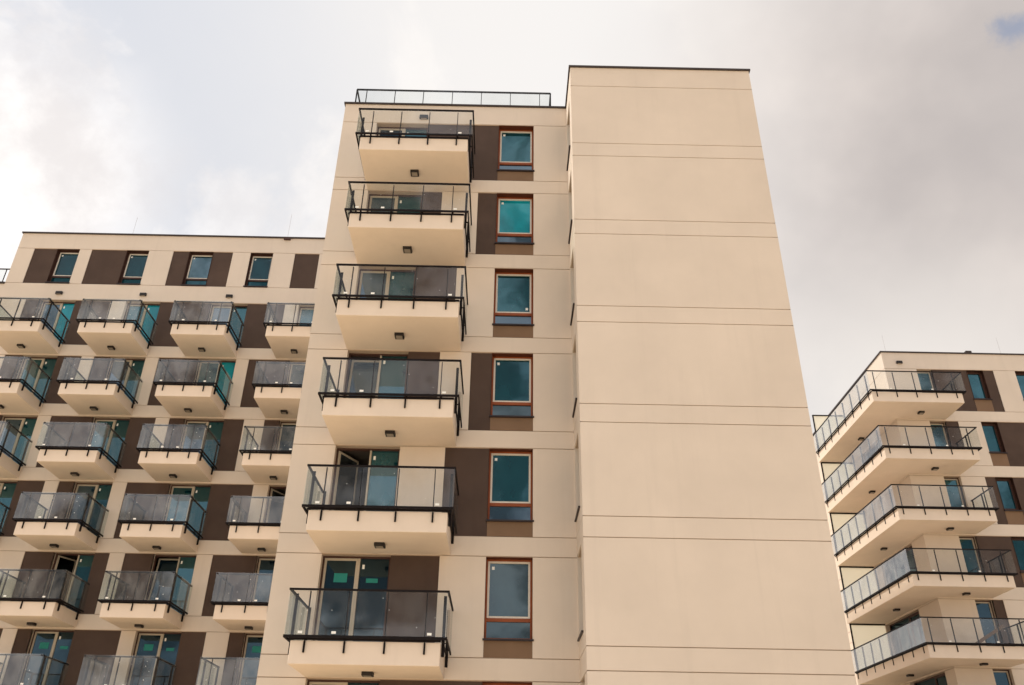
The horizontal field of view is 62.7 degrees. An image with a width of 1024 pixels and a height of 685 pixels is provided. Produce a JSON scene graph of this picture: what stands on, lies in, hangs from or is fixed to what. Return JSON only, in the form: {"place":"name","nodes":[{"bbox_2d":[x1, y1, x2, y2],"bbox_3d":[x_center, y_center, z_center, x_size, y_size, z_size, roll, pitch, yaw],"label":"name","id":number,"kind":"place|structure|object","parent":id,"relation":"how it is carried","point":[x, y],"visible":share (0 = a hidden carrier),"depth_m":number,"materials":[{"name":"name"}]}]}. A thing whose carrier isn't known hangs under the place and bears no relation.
{"place":"outdoors","nodes":[
{"label":"outdoors","id":0,"kind":"place"},
{"bbox_2d":[0,216,324,684],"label":"apartment building","id":1,"kind":"structure","parent":0,"point":[150,389],"depth_m":34.65,"materials":[{"name":"beige paint"}]},
{"bbox_2d":[0,482,16,531],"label":"balcony door","id":2,"kind":"structure","parent":1,"relation":"in","point":[7,489],"depth_m":34.48,"materials":[{"name":"teal glass"}]},
{"bbox_2d":[0,417,37,466],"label":"balcony door","id":3,"kind":"structure","parent":1,"relation":"in","point":[15,443],"depth_m":35.83,"materials":[{"name":"blue glass"}]},
{"bbox_2d":[17,357,56,402],"bbox_3d":[-21.064,1.708,37.088,1.560,2.338,0.100,1,-30,0],"label":"balcony door","id":4,"kind":"structure","parent":1,"relation":"in","point":[36,378],"depth_m":37.29,"materials":[{"name":"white glass"}]},
{"bbox_2d":[19,630,73,684],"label":"balcony door","id":5,"kind":"structure","parent":1,"relation":"in","point":[55,644],"depth_m":31.43,"materials":[{"name":"blue glass"}]},
{"bbox_2d":[38,302,74,343],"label":"balcony door","id":6,"kind":"structure","parent":1,"relation":"in","point":[57,321],"depth_m":38.78,"materials":[{"name":"teal glass"}]},
{"bbox_2d":[45,249,79,283],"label":"window","id":7,"kind":"structure","parent":1,"relation":"in","point":[61,271],"depth_m":40.11,"materials":[{"name":"glass"}]},
{"bbox_2d":[44,553,93,612],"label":"balcony door","id":8,"kind":"structure","parent":1,"relation":"in","point":[79,565],"depth_m":33.07,"materials":[{"name":"white glass"}]},
{"bbox_2d":[65,483,111,535],"bbox_3d":[-17.235,6.869,34.204,1.590,2.338,0.100,1,-30,0],"label":"balcony door","id":9,"kind":"structure","parent":1,"relation":"in","point":[100,492],"depth_m":34.36,"materials":[{"name":"white glass"}]},
{"bbox_2d":[87,418,129,466],"bbox_3d":[-17.192,4.327,35.656,1.590,2.338,0.100,1,-30,0],"label":"balcony door","id":10,"kind":"structure","parent":1,"relation":"in","point":[112,446],"depth_m":35.85,"materials":[{"name":"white glass"}]},
{"bbox_2d":[106,359,144,402],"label":"balcony door","id":11,"kind":"structure","parent":1,"relation":"in","point":[130,380],"depth_m":37.33,"materials":[{"name":"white glass"}]},
{"bbox_2d":[116,250,148,284],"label":"window","id":12,"kind":"structure","parent":1,"relation":"in","point":[134,263],"depth_m":40.13,"materials":[{"name":"glass"}]},
{"bbox_2d":[123,304,159,342],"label":"balcony door","id":13,"kind":"structure","parent":1,"relation":"in","point":[146,322],"depth_m":38.83,"materials":[{"name":"teal glass"}]},
{"bbox_2d":[126,632,180,684],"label":"balcony door","id":14,"kind":"structure","parent":1,"relation":"in","point":[163,645],"depth_m":31.46,"materials":[{"name":"blue glass"}]},
{"bbox_2d":[145,555,196,615],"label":"balcony door","id":15,"kind":"structure","parent":1,"relation":"in","point":[183,566],"depth_m":33.00,"materials":[{"name":"white glass"}]},
{"bbox_2d":[163,485,210,539],"bbox_3d":[-13.261,6.947,34.224,1.700,2.338,0.100,1,-30,0],"label":"balcony door","id":16,"kind":"structure","parent":1,"relation":"in","point":[200,493],"depth_m":34.39,"materials":[{"name":"white glass"}]},
{"bbox_2d":[180,252,213,285],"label":"window","id":17,"kind":"structure","parent":1,"relation":"in","point":[198,265],"depth_m":40.14,"materials":[{"name":"glass"}]},
{"bbox_2d":[180,420,223,470],"bbox_3d":[-13.218,4.405,35.676,1.700,2.338,0.100,1,-30,0],"label":"balcony door","id":18,"kind":"structure","parent":1,"relation":"in","point":[216,427],"depth_m":35.88,"materials":[{"name":"white glass"}]},
{"bbox_2d":[194,361,235,406],"bbox_3d":[-13.176,1.863,37.128,1.700,2.338,0.100,1,-30,0],"label":"balcony door","id":19,"kind":"structure","parent":1,"relation":"in","point":[223,381],"depth_m":37.39,"materials":[{"name":"teal glass"}]},
{"bbox_2d":[209,305,246,347],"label":"balcony door","id":20,"kind":"structure","parent":1,"relation":"in","point":[235,323],"depth_m":38.88,"materials":[{"name":"white glass"}]},
{"bbox_2d":[237,634,263,684],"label":"balcony door","id":21,"kind":"structure","parent":1,"relation":"in","point":[248,672],"depth_m":31.44,"materials":[{"name":"white glass"}]},
{"bbox_2d":[243,253,272,287],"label":"window","id":22,"kind":"structure","parent":1,"relation":"in","point":[259,266],"depth_m":40.16,"materials":[{"name":"glass"}]},
{"bbox_2d":[250,557,275,605],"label":"balcony door","id":23,"kind":"structure","parent":1,"relation":"in","point":[265,565],"depth_m":32.92,"materials":[{"name":"white glass"}]},
{"bbox_2d":[264,487,285,526],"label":"balcony door","id":24,"kind":"structure","parent":1,"relation":"in","point":[274,509],"depth_m":34.76,"materials":[{"name":"white glass"}]},
{"bbox_2d":[276,422,295,450],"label":"balcony door","id":25,"kind":"structure","parent":1,"relation":"in","point":[285,437],"depth_m":35.94,"materials":[{"name":"white glass"}]},
{"bbox_2d":[287,362,304,387],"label":"balcony door","id":26,"kind":"structure","parent":1,"relation":"in","point":[296,371],"depth_m":37.44,"materials":[{"name":"white glass"}]},
{"bbox_2d":[297,307,313,326],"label":"balcony door","id":27,"kind":"structure","parent":1,"relation":"in","point":[305,315],"depth_m":38.96,"materials":[{"name":"white glass"}]},
{"bbox_2d":[0,0,1023,432],"label":"sky","id":28,"kind":"structure","parent":0,"point":[891,132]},
{"bbox_2d":[256,65,856,684],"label":"apartment building","id":29,"kind":"structure","parent":0,"point":[552,425],"depth_m":22.58,"materials":[{"name":"paint"}]},
{"bbox_2d":[307,679,379,684],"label":"balcony door","id":30,"kind":"structure","parent":29,"relation":"in","point":[309,682],"depth_m":20.26,"materials":[{"name":"white glass"}]},
{"bbox_2d":[313,556,390,641],"bbox_3d":[-4.022,6.635,21.194,1.770,2.458,0.100,1,-30,0],"label":"balcony door","id":31,"kind":"structure","parent":29,"relation":"in","point":[341,572],"depth_m":21.29,"materials":[{"name":"white glass"}]},
{"bbox_2d":[329,448,399,511],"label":"balcony door","id":32,"kind":"structure","parent":29,"relation":"in","point":[379,485],"depth_m":23.12,"materials":[{"name":"white glass"}]},
{"bbox_2d":[344,353,407,398],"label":"balcony door","id":33,"kind":"structure","parent":29,"relation":"in","point":[389,376],"depth_m":24.55,"materials":[{"name":"white glass"}]},
{"bbox_2d":[356,269,415,300],"bbox_3d":[-3.891,-1.179,25.657,1.770,2.458,0.100,1,-30,0],"label":"balcony door","id":34,"kind":"structure","parent":29,"relation":"in","point":[401,282],"depth_m":26.04,"materials":[{"name":"white glass"}]},
{"bbox_2d":[367,194,421,214],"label":"balcony door","id":35,"kind":"structure","parent":29,"relation":"in","point":[375,201],"depth_m":27.61,"materials":[{"name":"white glass"}]},
{"bbox_2d":[376,127,427,138],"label":"balcony door","id":36,"kind":"structure","parent":29,"relation":"in","point":[380,129],"depth_m":29.17,"materials":[{"name":"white glass"}]},
{"bbox_2d":[482,681,531,684],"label":"window","id":37,"kind":"structure","parent":29,"relation":"in","point":[483,683],"depth_m":20.28,"materials":[{"name":"metal"}]},
{"bbox_2d":[482,557,533,641],"bbox_3d":[-0.084,6.480,21.203,1.260,2.064,0.350,1,-30,0],"label":"window","id":38,"kind":"structure","parent":29,"relation":"in","point":[509,580],"depth_m":21.32,"materials":[{"name":"glass"}]},
{"bbox_2d":[486,448,533,521],"bbox_3d":[-0.040,3.875,22.690,1.260,2.064,0.350,1,-30,0],"label":"window","id":39,"kind":"structure","parent":29,"relation":"in","point":[510,481],"depth_m":22.82,"materials":[{"name":"glass"}]},
{"bbox_2d":[489,353,533,417],"bbox_3d":[0.004,1.270,24.178,1.260,2.064,0.350,1,-30,0],"label":"window","id":40,"kind":"structure","parent":29,"relation":"in","point":[512,373],"depth_m":24.33,"materials":[{"name":"glass"}]},
{"bbox_2d":[492,269,533,325],"bbox_3d":[0.047,-1.335,25.666,1.260,2.064,0.350,1,-30,0],"label":"window","id":41,"kind":"structure","parent":29,"relation":"in","point":[513,288],"depth_m":25.83,"materials":[{"name":"glass"}]},
{"bbox_2d":[495,193,533,244],"bbox_3d":[0.091,-3.940,27.153,1.260,2.064,0.350,1,-30,0],"label":"window","id":42,"kind":"structure","parent":29,"relation":"in","point":[514,214],"depth_m":27.34,"materials":[{"name":"glass"}]},
{"bbox_2d":[497,125,534,171],"bbox_3d":[0.135,-6.544,28.641,1.260,2.064,0.350,1,-30,0],"label":"window","id":43,"kind":"structure","parent":29,"relation":"in","point":[516,143],"depth_m":28.83,"materials":[{"name":"glass"}]},
{"bbox_2d":[566,145,570,170],"bbox_3d":[2.011,-6.899,27.964,0.350,2.064,1.190,1,-30,0],"label":"window","id":44,"kind":"structure","parent":29,"relation":"in","point":[569,145],"depth_m":27.44,"materials":[{"name":"metal"}]},
{"bbox_2d":[568,219,572,243],"bbox_3d":[1.967,-4.295,26.477,0.350,2.064,1.190,1,-30,0],"label":"window","id":45,"kind":"structure","parent":29,"relation":"in","point":[571,219],"depth_m":25.96,"materials":[{"name":"metal"}]},
{"bbox_2d":[570,303,574,325],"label":"window","id":46,"kind":"structure","parent":29,"relation":"in","point":[573,303],"depth_m":24.48,"materials":[{"name":"metal"}]},
{"bbox_2d":[572,398,576,417],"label":"window","id":47,"kind":"structure","parent":29,"relation":"in","point":[574,408],"depth_m":22.98,"materials":[{"name":"metal"}]},
{"bbox_2d":[574,506,579,521],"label":"window","id":48,"kind":"structure","parent":29,"relation":"in","point":[578,508],"depth_m":21.46,"materials":[{"name":"metal"}]},
{"bbox_2d":[577,630,583,641],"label":"window","id":49,"kind":"structure","parent":29,"relation":"in","point":[580,635],"depth_m":19.96,"materials":[{"name":"metal"}]},
{"bbox_2d":[812,337,1023,684],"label":"apartment building","id":50,"kind":"structure","parent":0,"point":[920,457],"depth_m":40.60,"materials":[{"name":"paint"}]},
{"bbox_2d":[864,440,881,461],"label":"balcony door","id":51,"kind":"structure","parent":50,"relation":"in","point":[876,447],"depth_m":45.25,"materials":[{"name":"grey glass"}]},
{"bbox_2d":[885,546,916,585],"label":"balcony door","id":52,"kind":"structure","parent":50,"relation":"in","point":[899,561],"depth_m":41.88,"materials":[{"name":"grey glass"}]},
{"bbox_2d":[890,611,924,655],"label":"balcony door","id":53,"kind":"structure","parent":50,"relation":"in","point":[913,626],"depth_m":41.05,"materials":[{"name":"grey glass"}]},
{"bbox_2d":[917,372,934,389],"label":"balcony door","id":54,"kind":"structure","parent":50,"relation":"in","point":[925,379],"depth_m":43.47,"materials":[{"name":"blue glass"}]},
{"bbox_2d":[914,673,947,684],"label":"balcony door","id":55,"kind":"structure","parent":50,"relation":"in","point":[940,679],"depth_m":38.24,"materials":[{"name":"glass"}]},
{"bbox_2d":[930,422,949,445],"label":"balcony door","id":56,"kind":"structure","parent":50,"relation":"in","point":[939,433],"depth_m":41.97,"materials":[{"name":"blue glass"}]},
{"bbox_2d":[944,478,965,509],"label":"balcony door","id":57,"kind":"structure","parent":50,"relation":"in","point":[955,495],"depth_m":40.47,"materials":[{"name":"blue glass"}]},
{"bbox_2d":[959,537,982,571],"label":"balcony door","id":58,"kind":"structure","parent":50,"relation":"in","point":[971,557],"depth_m":39.00,"materials":[{"name":"teal glass"}]},
{"bbox_2d":[966,370,992,399],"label":"window","id":59,"kind":"structure","parent":50,"relation":"in","point":[977,381],"depth_m":43.38,"materials":[{"name":"glass"}]},
{"bbox_2d":[975,601,1000,642],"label":"balcony door","id":60,"kind":"structure","parent":50,"relation":"in","point":[984,608],"depth_m":37.53,"materials":[{"name":"blue glass"}]},
{"bbox_2d":[981,422,1007,453],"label":"window","id":61,"kind":"structure","parent":50,"relation":"in","point":[995,444],"depth_m":41.91,"materials":[{"name":"glass"}]},
{"bbox_2d":[992,669,1012,684],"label":"balcony door","id":62,"kind":"structure","parent":50,"relation":"in","point":[1002,677],"depth_m":36.34,"materials":[{"name":"blue glass"}]},
{"bbox_2d":[995,477,1023,511],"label":"window","id":63,"kind":"structure","parent":50,"relation":"in","point":[1006,487],"depth_m":40.46,"materials":[{"name":"glass"}]},
{"bbox_2d":[1011,537,1023,572],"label":"window","id":64,"kind":"structure","parent":50,"relation":"in","point":[1018,542],"depth_m":39.14,"materials":[{"name":"glass"}]},
{"bbox_2d":[1015,371,1023,400],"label":"window","id":65,"kind":"structure","parent":50,"relation":"in","point":[1019,374],"depth_m":43.58,"materials":[{"name":"glass"}]},
{"bbox_2d":[971,625,1003,645],"bbox_3d":[20.082,12.437,35.501,1.487,0.913,0.030,-11,-32,20],"label":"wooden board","id":66,"kind":"object","parent":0,"point":[987,636],"visible":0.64,"depth_m":35.48,"materials":[{"name":"wood"}]}
]}

